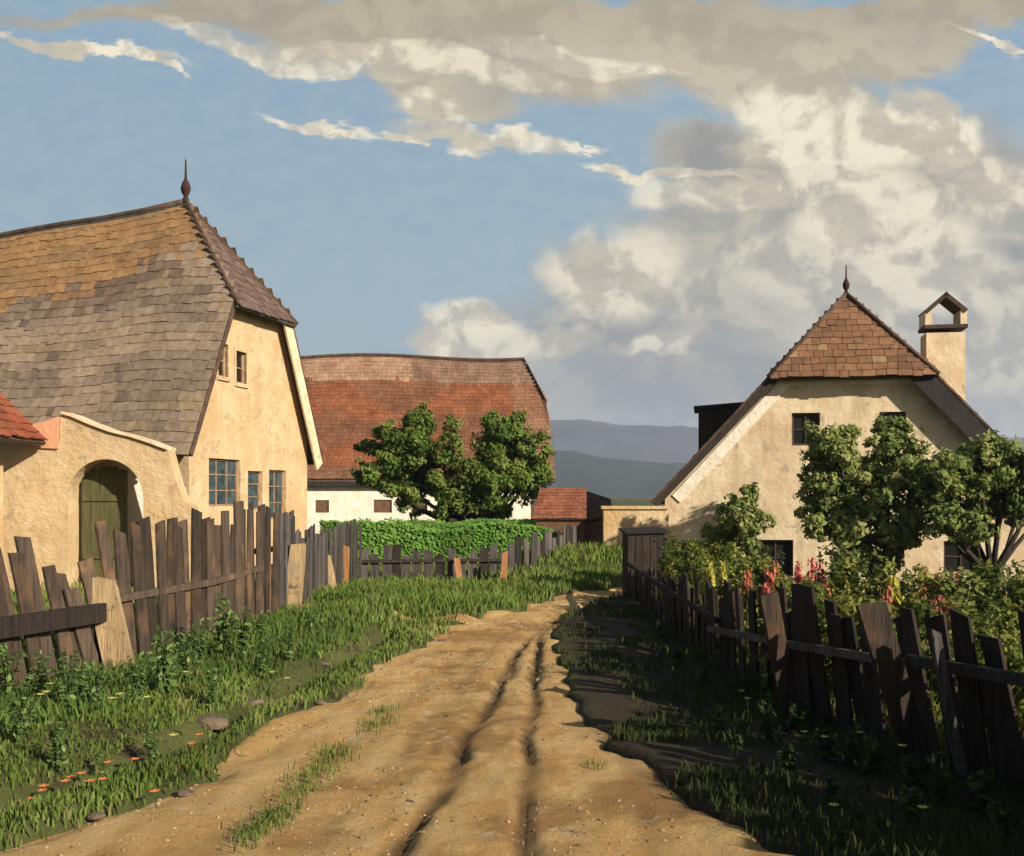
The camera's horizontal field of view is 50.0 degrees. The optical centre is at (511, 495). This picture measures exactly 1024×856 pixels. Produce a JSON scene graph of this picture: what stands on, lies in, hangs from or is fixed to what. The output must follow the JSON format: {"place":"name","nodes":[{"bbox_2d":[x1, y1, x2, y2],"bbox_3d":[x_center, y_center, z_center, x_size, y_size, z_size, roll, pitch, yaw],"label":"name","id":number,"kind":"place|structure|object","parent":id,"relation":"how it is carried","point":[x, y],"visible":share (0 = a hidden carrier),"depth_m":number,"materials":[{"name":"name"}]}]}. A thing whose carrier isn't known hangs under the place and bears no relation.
{"place":"outdoors","nodes":[
{"label":"outdoors","id":0,"kind":"place"},
{"bbox_2d":[176,788,194,796],"bbox_3d":[-1.913,1.747,6.437,0.104,0.049,0.121,0,0,-30],"label":"stone","id":1,"kind":"object","parent":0,"point":[184,792],"visible":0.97,"depth_m":6.41,"materials":[{"name":"grey stone"}]},
{"bbox_2d":[0,497,1023,855],"bbox_3d":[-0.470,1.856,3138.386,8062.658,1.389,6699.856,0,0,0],"label":"ground","id":2,"kind":"structure","parent":0,"point":[600,697],"depth_m":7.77,"materials":[{"name":"green plant"}]},
{"bbox_2d":[0,642,26,699],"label":"weed","id":3,"kind":"object","parent":2,"relation":"on","point":[6,669],"visible":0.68,"depth_m":8.42,"materials":[{"name":"green plant"}]},
{"bbox_2d":[0,677,37,743],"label":"weed","id":4,"kind":"object","parent":2,"relation":"on","point":[19,729],"visible":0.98,"depth_m":7.17,"materials":[{"name":"green plant"}]},
{"bbox_2d":[0,391,47,554],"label":"lean to","id":5,"kind":"object","parent":2,"relation":"on","point":[16,426],"visible":1,"depth_m":18.70,"materials":[{"name":"tile"}]},
{"bbox_2d":[25,648,54,701],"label":"weed","id":6,"kind":"object","parent":2,"relation":"on","point":[38,682],"visible":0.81,"depth_m":8.31,"materials":[{"name":"green plant"}]},
{"bbox_2d":[45,719,72,773],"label":"weed","id":7,"kind":"object","parent":2,"relation":"on","point":[57,750],"visible":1,"depth_m":6.84,"materials":[{"name":"green plant"}]},
{"bbox_2d":[47,647,85,708],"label":"weed","id":8,"kind":"object","parent":2,"relation":"on","point":[70,675],"visible":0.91,"depth_m":8.10,"materials":[{"name":"green plant"}]},
{"bbox_2d":[73,665,89,701],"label":"weed","id":9,"kind":"object","parent":2,"relation":"on","point":[82,686],"visible":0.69,"depth_m":8.43,"materials":[{"name":"green plant"}]},
{"bbox_2d":[83,660,107,706],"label":"weed","id":10,"kind":"object","parent":2,"relation":"on","point":[94,687],"visible":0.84,"depth_m":8.19,"materials":[{"name":"green plant"}]},
{"bbox_2d":[87,812,104,819],"bbox_3d":[-2.253,1.738,5.954,0.098,0.040,0.082,0,0,-43],"label":"stone","id":11,"kind":"object","parent":2,"relation":"on","point":[97,816],"visible":1,"depth_m":5.93,"materials":[{"name":"grey stone"}]},
{"bbox_2d":[0,411,198,591],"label":"gate wall","id":12,"kind":"structure","parent":2,"relation":"on","point":[70,481],"depth_m":19.40,"materials":[{"name":"paint"}]},
{"bbox_2d":[82,466,127,577],"bbox_3d":[-7.388,0.553,19.910,0.817,2.174,0.080,0,0,0],"label":"door","id":13,"kind":"structure","parent":12,"relation":"in","point":[104,489],"depth_m":19.90,"materials":[{"name":"green paint"}]},
{"bbox_2d":[90,749,112,773],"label":"weed","id":14,"kind":"object","parent":2,"relation":"on","point":[99,761],"visible":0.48,"depth_m":7.02,"materials":[{"name":"green plant"}]},
{"bbox_2d":[119,651,152,701],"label":"weed","id":15,"kind":"object","parent":2,"relation":"on","point":[137,682],"visible":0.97,"depth_m":8.48,"materials":[{"name":"green plant"}]},
{"bbox_2d":[140,720,161,762],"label":"weed","id":16,"kind":"object","parent":2,"relation":"on","point":[150,746],"visible":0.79,"depth_m":7.36,"materials":[{"name":"green plant"}]},
{"bbox_2d":[0,159,323,565],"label":"farmhouse","id":17,"kind":"object","parent":2,"relation":"on","point":[171,323],"visible":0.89,"depth_m":26.28,"materials":[{"name":"paint"}]},
{"bbox_2d":[216,341,229,381],"bbox_3d":[-6.742,-3.135,25.446,0.190,0.950,0.640,0,0,14],"label":"window","id":18,"kind":"structure","parent":17,"relation":"in","point":[221,375],"depth_m":25.64,"materials":[{"name":"paint"}]},
{"bbox_2d":[209,458,236,505],"bbox_3d":[-6.784,-0.300,25.573,0.060,1.100,1.480,0,0,14],"label":"window","id":19,"kind":"structure","parent":17,"relation":"in","point":[222,472],"depth_m":25.67,"materials":[{"name":"blue glass"}]},
{"bbox_2d":[234,346,248,388],"bbox_3d":[-6.529,-3.060,26.300,0.190,0.940,0.700,0,0,14],"label":"window","id":20,"kind":"structure","parent":17,"relation":"in","point":[238,357],"depth_m":26.45,"materials":[{"name":"paint"}]},
{"bbox_2d":[248,471,259,509],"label":"window","id":21,"kind":"structure","parent":17,"relation":"in","point":[253,476],"depth_m":27.21,"materials":[{"name":"blue glass"}]},
{"bbox_2d":[269,470,282,518],"bbox_3d":[-6.124,-0.025,28.216,0.060,1.250,0.970,0,0,14],"label":"window","id":22,"kind":"structure","parent":17,"relation":"in","point":[275,476],"depth_m":28.33,"materials":[{"name":"blue glass"}]},
{"bbox_2d":[147,622,183,696],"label":"weed","id":23,"kind":"object","parent":2,"relation":"on","point":[168,659],"visible":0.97,"depth_m":8.81,"materials":[{"name":"green plant"}]},
{"bbox_2d":[169,733,177,763],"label":"yellow flower","id":24,"kind":"object","parent":2,"relation":"on","point":[172,734],"visible":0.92,"depth_m":6.87,"materials":[{"name":"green plant"}]},
{"bbox_2d":[0,501,361,687],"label":"plank fence","id":25,"kind":"object","parent":2,"relation":"on","point":[222,557],"visible":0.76,"depth_m":11.20,"materials":[{"name":"brown wood"}]},
{"bbox_2d":[176,632,199,682],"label":"weed","id":26,"kind":"object","parent":2,"relation":"on","point":[185,662],"visible":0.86,"depth_m":9.38,"materials":[{"name":"green plant"}]},
{"bbox_2d":[181,617,213,663],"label":"weed","id":27,"kind":"object","parent":2,"relation":"on","point":[199,653],"visible":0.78,"depth_m":10.21,"materials":[{"name":"green plant"}]},
{"bbox_2d":[197,714,228,729],"bbox_3d":[-2.314,1.751,8.460,0.310,0.114,0.247,0,0,36],"label":"stone","id":28,"kind":"object","parent":2,"relation":"on","point":[214,722],"visible":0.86,"depth_m":8.37,"materials":[{"name":"beige stone"}]},
{"bbox_2d":[205,665,223,710],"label":"weed","id":29,"kind":"object","parent":2,"relation":"on","point":[213,689],"visible":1,"depth_m":8.70,"materials":[{"name":"green plant"}]},
{"bbox_2d":[210,592,236,655],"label":"weed","id":30,"kind":"object","parent":2,"relation":"on","point":[223,623],"visible":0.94,"depth_m":10.99,"materials":[{"name":"green plant"}]},
{"bbox_2d":[229,607,253,654],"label":"weed","id":31,"kind":"object","parent":2,"relation":"on","point":[243,635],"visible":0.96,"depth_m":10.80,"materials":[{"name":"green plant"}]},
{"bbox_2d":[250,699,264,705],"bbox_3d":[-2.198,1.774,9.411,0.153,0.060,0.118,0,0,-10],"label":"stone","id":32,"kind":"object","parent":2,"relation":"on","point":[254,702],"visible":0.89,"depth_m":9.37,"materials":[{"name":"beige stone"}]},
{"bbox_2d":[251,610,268,638],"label":"weed","id":33,"kind":"object","parent":2,"relation":"on","point":[259,628],"visible":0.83,"depth_m":11.89,"materials":[{"name":"green plant"}]},
{"bbox_2d":[256,640,270,673],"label":"weed","id":34,"kind":"object","parent":2,"relation":"on","point":[262,662],"visible":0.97,"depth_m":10.22,"materials":[{"name":"green plant"}]},
{"bbox_2d":[278,622,298,660],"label":"weed","id":35,"kind":"object","parent":2,"relation":"on","point":[288,649],"visible":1,"depth_m":11.01,"materials":[{"name":"green plant"}]},
{"bbox_2d":[304,606,319,635],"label":"weed","id":36,"kind":"object","parent":2,"relation":"on","point":[310,621],"visible":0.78,"depth_m":12.39,"materials":[{"name":"green plant"}]},
{"bbox_2d":[0,587,792,855],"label":"lane","id":37,"kind":"structure","parent":2,"relation":"on","point":[477,752],"depth_m":6.65,"materials":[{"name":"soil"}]},
{"bbox_2d":[302,604,493,623],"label":"footpath","id":38,"kind":"structure","parent":2,"relation":"on","point":[467,619],"depth_m":14.91,"materials":[{"name":"soil"}]},
{"bbox_2d":[301,353,554,533],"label":"long farmhouse","id":39,"kind":"object","parent":2,"relation":"on","point":[357,398],"visible":0.46,"depth_m":49.64,"materials":[{"name":"red tile"}]},
{"bbox_2d":[319,516,561,567],"bbox_3d":[-1.499,1.152,28.101,5.925,1.220,5.941,0,0,0],"label":"hedge","id":40,"kind":"object","parent":2,"relation":"on","point":[466,537],"visible":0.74,"depth_m":25.23,"materials":[{"name":"green plant"}]},
{"bbox_2d":[350,401,555,522],"bbox_3d":[-1.843,-0.544,34.491,6.423,4.807,2.550,0,0,0],"label":"leafy tree","id":41,"kind":"object","parent":2,"relation":"on","point":[473,494],"visible":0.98,"depth_m":34.01,"materials":[{"name":"green plant"}]},
{"bbox_2d":[361,524,579,580],"bbox_3d":[-0.167,1.240,22.376,5.684,1.206,1.871,0,0,-37],"label":"board fence","id":42,"kind":"object","parent":2,"relation":"on","point":[392,561],"visible":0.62,"depth_m":21.69,"materials":[{"name":"grey wood"}]},
{"bbox_2d":[532,488,611,542],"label":"red shed","id":43,"kind":"structure","parent":2,"relation":"on","point":[556,509],"depth_m":26.34,"materials":[{"name":"brown"}]},
{"bbox_2d":[600,506,668,559],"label":"yard wall","id":44,"kind":"structure","parent":2,"relation":"on","point":[615,518],"depth_m":24.20,"materials":[{"name":"paint"}]},
{"bbox_2d":[618,527,667,592],"bbox_3d":[2.289,1.158,19.200,0.740,1.200,0.760,0,0,-4],"label":"board hutch","id":45,"kind":"object","parent":2,"relation":"on","point":[641,550],"visible":0.59,"depth_m":18.88,"materials":[{"name":"brown wood"}]},
{"bbox_2d":[671,648,684,664],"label":"weed","id":46,"kind":"object","parent":2,"relation":"on","point":[678,655],"visible":0.93,"depth_m":10.99,"materials":[{"name":"green plant"}]},
{"bbox_2d":[652,532,710,596],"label":"garden shrub","id":47,"kind":"object","parent":2,"relation":"on","point":[677,564],"visible":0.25,"depth_m":17.36,"materials":[{"name":"green plant"}]},
{"bbox_2d":[694,663,711,687],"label":"weed","id":48,"kind":"object","parent":2,"relation":"on","point":[703,678],"visible":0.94,"depth_m":9.55,"materials":[{"name":"green plant"}]},
{"bbox_2d":[656,537,752,606],"bbox_3d":[2.760,1.222,15.748,1.338,1.250,0.896,0,0,-10],"label":"garden shrub","id":49,"kind":"object","parent":2,"relation":"on","point":[693,548],"visible":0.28,"depth_m":15.81,"materials":[{"name":"green plant"}]},
{"bbox_2d":[702,561,719,640],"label":"tall flower","id":50,"kind":"object","parent":2,"relation":"on","point":[710,572],"visible":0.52,"depth_m":12.07,"materials":[{"name":"yellow plant"}]},
{"bbox_2d":[705,701,727,733],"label":"weed","id":51,"kind":"object","parent":2,"relation":"on","point":[718,721],"visible":0.91,"depth_m":7.74,"materials":[{"name":"green plant"}]},
{"bbox_2d":[718,560,727,639],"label":"tall flower","id":52,"kind":"object","parent":2,"relation":"on","point":[722,572],"visible":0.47,"depth_m":11.76,"materials":[{"name":"yellow plant"}]},
{"bbox_2d":[693,542,760,620],"bbox_3d":[2.811,1.206,14.102,0.932,1.223,1.097,0,0,1],"label":"garden shrub","id":53,"kind":"object","parent":2,"relation":"on","point":[717,550],"visible":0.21,"depth_m":14.15,"materials":[{"name":"green plant"}]},
{"bbox_2d":[679,482,778,584],"bbox_3d":[3.794,1.033,19.684,1.781,2.551,1.455,0,0,28],"label":"garden bush","id":54,"kind":"object","parent":2,"relation":"on","point":[744,530],"visible":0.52,"depth_m":19.35,"materials":[{"name":"green plant"}]},
{"bbox_2d":[725,724,743,757],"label":"weed","id":55,"kind":"object","parent":2,"relation":"on","point":[735,747],"visible":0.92,"depth_m":7.11,"materials":[{"name":"green plant"}]},
{"bbox_2d":[737,569,752,645],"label":"tall flower","id":56,"kind":"object","parent":2,"relation":"on","point":[746,581],"visible":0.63,"depth_m":12.46,"materials":[{"name":"plant"}]},
{"bbox_2d":[700,545,812,644],"bbox_3d":[2.853,1.210,12.878,1.293,1.262,0.842,0,0,8],"label":"garden shrub","id":57,"kind":"object","parent":2,"relation":"on","point":[759,576],"visible":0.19,"depth_m":12.79,"materials":[{"name":"green plant"}]},
{"bbox_2d":[753,568,774,695],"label":"tall flower","id":58,"kind":"object","parent":2,"relation":"on","point":[765,588],"visible":0.6,"depth_m":9.32,"materials":[{"name":"green plant"}]},
{"bbox_2d":[756,691,778,739],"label":"weed","id":59,"kind":"object","parent":2,"relation":"on","point":[769,716],"visible":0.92,"depth_m":7.57,"materials":[{"name":"green plant"}]},
{"bbox_2d":[745,576,791,630],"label":"garden shrub","id":60,"kind":"object","parent":2,"relation":"on","point":[781,583],"visible":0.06,"depth_m":11.59,"materials":[{"name":"green plant"}]},
{"bbox_2d":[770,560,778,583],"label":"tall flower","id":61,"kind":"object","parent":2,"relation":"on","point":[774,570],"visible":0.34,"depth_m":12.06,"materials":[{"name":"orange plant"}]},
{"bbox_2d":[775,742,799,773],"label":"weed","id":62,"kind":"object","parent":2,"relation":"on","point":[785,753],"visible":0.91,"depth_m":6.54,"materials":[{"name":"green plant"}]},
{"bbox_2d":[787,698,807,732],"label":"weed","id":63,"kind":"object","parent":2,"relation":"on","point":[795,715],"visible":0.96,"depth_m":7.97,"materials":[{"name":"green plant"}]},
{"bbox_2d":[794,560,802,583],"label":"tall flower","id":64,"kind":"object","parent":2,"relation":"on","point":[797,574],"visible":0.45,"depth_m":13.46,"materials":[{"name":"pink plant"}]},
{"bbox_2d":[785,580,833,615],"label":"garden shrub","id":65,"kind":"object","parent":2,"relation":"on","point":[789,602],"visible":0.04,"depth_m":10.27,"materials":[{"name":"green plant"}]},
{"bbox_2d":[806,558,816,581],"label":"tall flower","id":66,"kind":"object","parent":2,"relation":"on","point":[812,567],"visible":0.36,"depth_m":13.66,"materials":[{"name":"pink plant"}]},
{"bbox_2d":[814,561,824,584],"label":"tall flower","id":67,"kind":"object","parent":2,"relation":"on","point":[818,569],"visible":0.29,"depth_m":13.09,"materials":[{"name":"pink plant"}]},
{"bbox_2d":[626,562,1023,790],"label":"picket fence","id":68,"kind":"object","parent":2,"relation":"on","point":[894,676],"visible":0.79,"depth_m":7.56,"materials":[{"name":"brown wood"}]},
{"bbox_2d":[812,727,840,760],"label":"weed","id":69,"kind":"object","parent":2,"relation":"on","point":[830,740],"visible":0.9,"depth_m":6.99,"materials":[{"name":"green plant"}]},
{"bbox_2d":[822,581,830,599],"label":"tall flower","id":70,"kind":"object","parent":2,"relation":"on","point":[826,584],"visible":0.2,"depth_m":12.15,"materials":[{"name":"plant"}]},
{"bbox_2d":[819,775,844,802],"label":"weed","id":71,"kind":"object","parent":2,"relation":"on","point":[832,785],"visible":0.98,"depth_m":5.99,"materials":[{"name":"green plant"}]},
{"bbox_2d":[829,802,837,829],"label":"shade flower","id":72,"kind":"object","parent":2,"relation":"on","point":[833,804],"visible":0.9,"depth_m":5.42,"materials":[{"name":"plant"}]},
{"bbox_2d":[650,265,1023,602],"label":"cottage","id":73,"kind":"structure","parent":2,"relation":"on","point":[848,358],"depth_m":24.18,"materials":[{"name":"beige paint"}]},
{"bbox_2d":[758,540,792,575],"bbox_3d":[5.849,1.380,24.382,0.750,0.800,0.060,0,0,10],"label":"window","id":74,"kind":"structure","parent":73,"relation":"in","point":[785,546],"depth_m":24.36,"materials":[{"name":"black glass"}]},
{"bbox_2d":[792,413,819,445],"bbox_3d":[6.484,-1.460,24.270,0.600,0.720,0.060,0,0,10],"label":"window","id":75,"kind":"structure","parent":73,"relation":"in","point":[798,419],"depth_m":24.29,"materials":[{"name":"black glass"}]},
{"bbox_2d":[879,412,905,439],"bbox_3d":[8.286,-1.450,23.952,0.560,0.740,0.060,0,0,10],"label":"window","id":76,"kind":"structure","parent":73,"relation":"in","point":[898,414],"depth_m":23.93,"materials":[{"name":"black glass"}]},
{"bbox_2d":[944,541,973,571],"bbox_3d":[9.690,1.315,23.705,0.750,0.670,0.060,0,0,10],"label":"window","id":77,"kind":"structure","parent":73,"relation":"in","point":[952,558],"depth_m":23.74,"materials":[{"name":"black glass"}]},
{"bbox_2d":[801,577,891,697],"bbox_3d":[2.769,1.243,9.304,0.722,1.082,1.108,0,0,-24],"label":"garden shrub","id":78,"kind":"object","parent":2,"relation":"on","point":[820,606],"visible":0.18,"depth_m":9.32,"materials":[{"name":"green plant"}]},
{"bbox_2d":[841,716,866,766],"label":"weed","id":79,"kind":"object","parent":2,"relation":"on","point":[850,742],"visible":0.94,"depth_m":6.85,"materials":[{"name":"green plant"}]},
{"bbox_2d":[846,788,866,825],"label":"weed","id":80,"kind":"object","parent":2,"relation":"on","point":[859,805],"visible":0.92,"depth_m":5.55,"materials":[{"name":"green plant"}]},
{"bbox_2d":[792,412,933,600],"bbox_3d":[7.048,0.477,21.513,3.014,4.270,2.034,0,0,0],"label":"garden tree","id":81,"kind":"object","parent":2,"relation":"on","point":[877,481],"visible":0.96,"depth_m":21.25,"materials":[{"name":"green plant"}]},
{"bbox_2d":[807,540,922,617],"bbox_3d":[3.900,1.236,12.560,1.478,1.442,0.962,0,0,42],"label":"garden shrub","id":82,"kind":"object","parent":2,"relation":"on","point":[840,578],"visible":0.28,"depth_m":12.47,"materials":[{"name":"green plant"}]},
{"bbox_2d":[863,729,892,774],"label":"weed","id":83,"kind":"object","parent":2,"relation":"on","point":[876,755],"visible":0.94,"depth_m":6.61,"materials":[{"name":"green plant"}]},
{"bbox_2d":[881,585,892,612],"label":"tall flower","id":84,"kind":"object","parent":2,"relation":"on","point":[885,597],"visible":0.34,"depth_m":9.27,"materials":[{"name":"pink plant"}]},
{"bbox_2d":[883,578,896,611],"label":"tall flower","id":85,"kind":"object","parent":2,"relation":"on","point":[893,596],"visible":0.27,"depth_m":9.47,"materials":[{"name":"plant"}]},
{"bbox_2d":[887,575,901,609],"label":"tall flower","id":86,"kind":"object","parent":2,"relation":"on","point":[895,592],"visible":0.32,"depth_m":9.47,"materials":[{"name":"yellow plant"}]},
{"bbox_2d":[829,592,977,699],"bbox_3d":[3.005,1.261,8.412,1.155,1.080,0.774,0,0,30],"label":"garden shrub","id":87,"kind":"object","parent":2,"relation":"on","point":[923,608],"visible":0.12,"depth_m":8.21,"materials":[{"name":"green plant"}]},
{"bbox_2d":[894,751,926,785],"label":"weed","id":88,"kind":"object","parent":2,"relation":"on","point":[909,767],"visible":0.89,"depth_m":6.31,"materials":[{"name":"green plant"}]},
{"bbox_2d":[897,785,923,821],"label":"weed","id":89,"kind":"object","parent":2,"relation":"on","point":[909,800],"visible":0.96,"depth_m":5.65,"materials":[{"name":"green plant"}]},
{"bbox_2d":[917,804,926,834],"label":"shade flower","id":90,"kind":"object","parent":2,"relation":"on","point":[922,806],"visible":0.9,"depth_m":5.38,"materials":[{"name":"green plant"}]},
{"bbox_2d":[924,638,939,714],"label":"tall flower","id":91,"kind":"object","parent":2,"relation":"on","point":[930,692],"visible":0.09,"depth_m":8.52,"materials":[{"name":"green plant"}]},
{"bbox_2d":[929,595,947,709],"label":"tall flower","id":92,"kind":"object","parent":2,"relation":"on","point":[939,597],"visible":0.19,"depth_m":8.77,"materials":[{"name":"pink plant"}]},
{"bbox_2d":[924,742,954,803],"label":"weed","id":93,"kind":"object","parent":2,"relation":"on","point":[945,772],"visible":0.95,"depth_m":6.01,"materials":[{"name":"green plant"}]},
{"bbox_2d":[913,567,968,592],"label":"garden shrub","id":94,"kind":"object","parent":2,"relation":"on","point":[946,574],"depth_m":17.78,"materials":[{"name":"green plant"}]},
{"bbox_2d":[933,598,951,704],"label":"tall flower","id":95,"kind":"object","parent":2,"relation":"on","point":[948,612],"visible":0.09,"depth_m":8.81,"materials":[{"name":"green plant"}]},
{"bbox_2d":[899,558,1023,644],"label":"garden shrub","id":96,"kind":"object","parent":2,"relation":"on","point":[979,572],"visible":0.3,"depth_m":10.36,"materials":[{"name":"green plant"}]},
{"bbox_2d":[909,429,1023,608],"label":"garden tree","id":97,"kind":"object","parent":2,"relation":"on","point":[987,479],"visible":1,"depth_m":20.36,"materials":[{"name":"green plant"}]},
{"bbox_2d":[922,601,1023,746],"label":"garden shrub","id":98,"kind":"object","parent":2,"relation":"on","point":[1004,637],"visible":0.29,"depth_m":7.46,"materials":[{"name":"green plant"}]},
{"bbox_2d":[964,767,996,812],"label":"weed","id":99,"kind":"object","parent":2,"relation":"on","point":[980,787],"visible":0.89,"depth_m":5.88,"materials":[{"name":"green plant"}]},
{"bbox_2d":[950,575,1023,710],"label":"garden shrub","id":100,"kind":"object","parent":2,"relation":"on","point":[1016,588],"visible":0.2,"depth_m":8.60,"materials":[{"name":"green plant"}]},
{"bbox_2d":[971,559,1023,623],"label":"garden shrub","id":101,"kind":"object","parent":2,"relation":"on","point":[1014,576],"visible":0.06,"depth_m":18.56,"materials":[{"name":"green plant"}]},
{"bbox_2d":[983,798,1014,833],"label":"weed","id":102,"kind":"object","parent":2,"relation":"on","point":[999,813],"visible":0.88,"depth_m":5.53,"materials":[{"name":"green plant"}]},
{"bbox_2d":[1005,626,1023,740],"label":"garden shrub","id":103,"kind":"object","parent":2,"relation":"on","point":[1016,658],"visible":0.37,"depth_m":6.68,"materials":[{"name":"green plant"}]},
{"bbox_2d":[0,0,1023,437],"label":"sky","id":104,"kind":"structure","parent":0,"point":[647,205],"materials":[{"name":"blue"}]},
{"bbox_2d":[537,450,686,496],"bbox_3d":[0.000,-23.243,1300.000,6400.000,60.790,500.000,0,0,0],"label":"hill","id":105,"kind":"structure","parent":0,"point":[605,477],"depth_m":1123.84,"materials":[{"name":"plant"}]},
{"bbox_2d":[550,419,1023,462],"bbox_3d":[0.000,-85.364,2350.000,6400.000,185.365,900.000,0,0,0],"label":"hill","id":106,"kind":"structure","parent":0,"point":[663,444],"depth_m":2085.07,"materials":[{"name":"blue"}]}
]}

